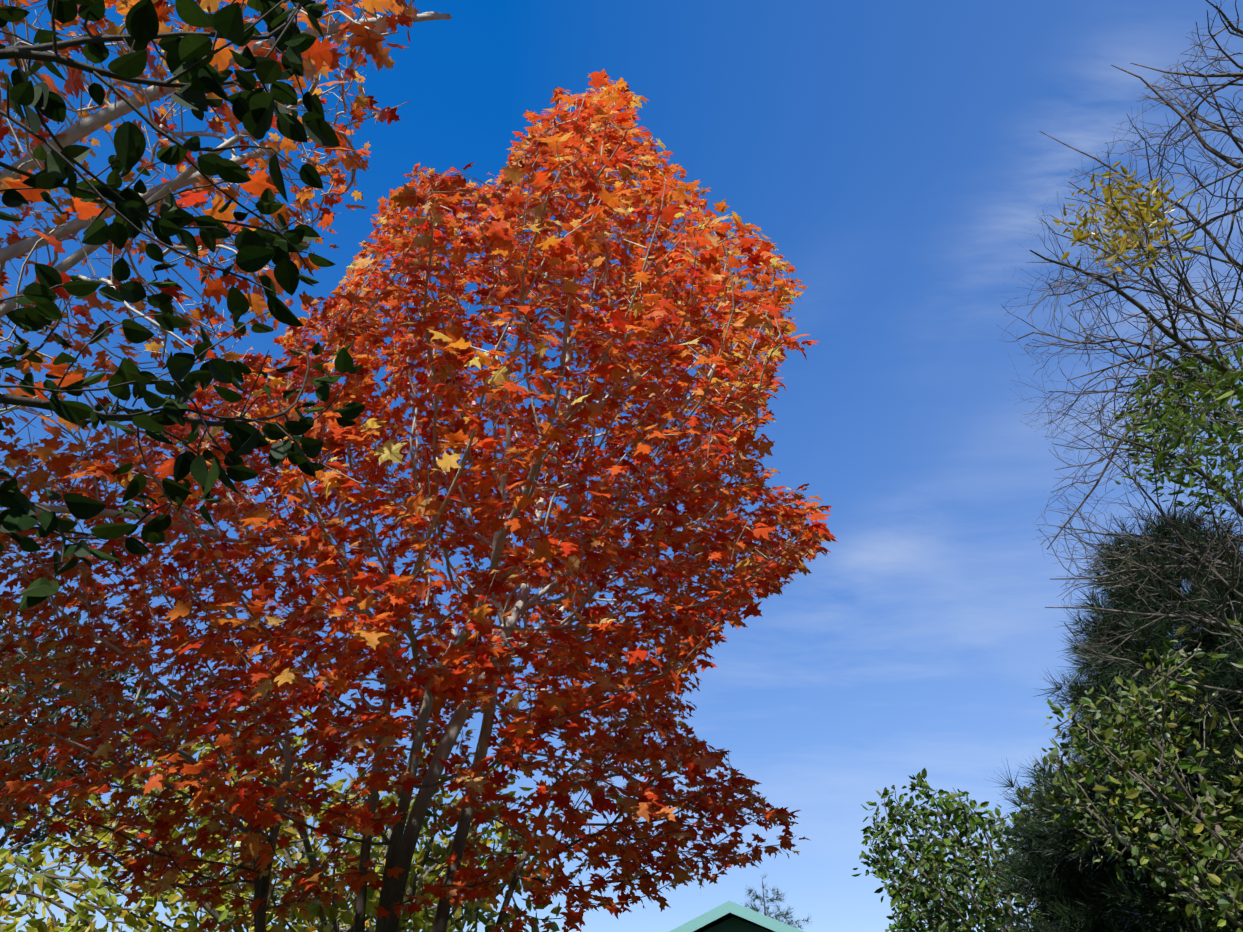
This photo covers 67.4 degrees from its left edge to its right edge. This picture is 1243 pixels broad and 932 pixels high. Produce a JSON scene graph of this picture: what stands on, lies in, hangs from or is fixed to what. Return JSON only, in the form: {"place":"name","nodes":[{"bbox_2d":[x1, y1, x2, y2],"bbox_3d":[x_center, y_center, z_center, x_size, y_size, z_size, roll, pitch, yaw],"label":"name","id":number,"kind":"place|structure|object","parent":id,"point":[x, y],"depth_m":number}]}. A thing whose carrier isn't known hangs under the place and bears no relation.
{"place":"outdoors","nodes":[
{"label":"outdoors","id":0,"kind":"place"},
{"bbox_2d":[0,601,158,912],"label":"grey green tree","id":1,"kind":"object","parent":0,"point":[49,773],"depth_m":14.57},
{"bbox_2d":[0,0,365,609],"bbox_3d":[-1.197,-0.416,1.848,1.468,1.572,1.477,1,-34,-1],"label":"tree","id":2,"kind":"object","parent":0,"point":[253,112],"depth_m":1.73},
{"bbox_2d":[0,0,451,564],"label":"maple","id":3,"kind":"object","parent":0,"point":[321,58],"depth_m":4.38},
{"bbox_2d":[0,693,578,931],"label":"yellow tree","id":4,"kind":"object","parent":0,"point":[98,890],"depth_m":10.22},
{"bbox_2d":[0,69,837,931],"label":"maple","id":5,"kind":"object","parent":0,"point":[378,637],"depth_m":5.12},
{"bbox_2d":[0,0,1242,931],"label":"sky","id":6,"kind":"structure","parent":0,"point":[894,153]},
{"bbox_2d":[694,913,774,931],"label":"house roof","id":7,"kind":"structure","parent":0,"point":[717,921],"depth_m":18.69},
{"bbox_2d":[669,901,803,931],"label":"roof trim","id":8,"kind":"structure","parent":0,"point":[710,916],"depth_m":17.89},
{"bbox_2d":[703,917,770,931],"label":"house walls","id":9,"kind":"structure","parent":0,"point":[733,924],"depth_m":18.19},
{"bbox_2d":[745,873,810,929],"bbox_3d":[5.926,21.226,36.054,6.459,10.187,6.300,1,-34,-1],"label":"tree","id":10,"kind":"object","parent":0,"point":[771,901],"depth_m":37.87},
{"bbox_2d":[885,850,1002,931],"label":"green tree","id":11,"kind":"object","parent":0,"point":[911,925],"depth_m":29.28},
{"bbox_2d":[851,768,1094,931],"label":"green tree","id":12,"kind":"object","parent":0,"point":[945,869],"depth_m":25.42},
{"bbox_2d":[984,499,1242,931],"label":"pine","id":13,"kind":"object","parent":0,"point":[1057,845],"depth_m":17.03},
{"bbox_2d":[995,0,1242,741],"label":"bare tree","id":14,"kind":"object","parent":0,"point":[1185,346],"depth_m":4.22},
{"bbox_2d":[1009,738,1239,930],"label":"green tree","id":15,"kind":"object","parent":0,"point":[1026,788],"depth_m":21.95},
{"bbox_2d":[1033,617,1242,931],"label":"green tree","id":16,"kind":"object","parent":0,"point":[1207,849],"depth_m":13.88}
]}

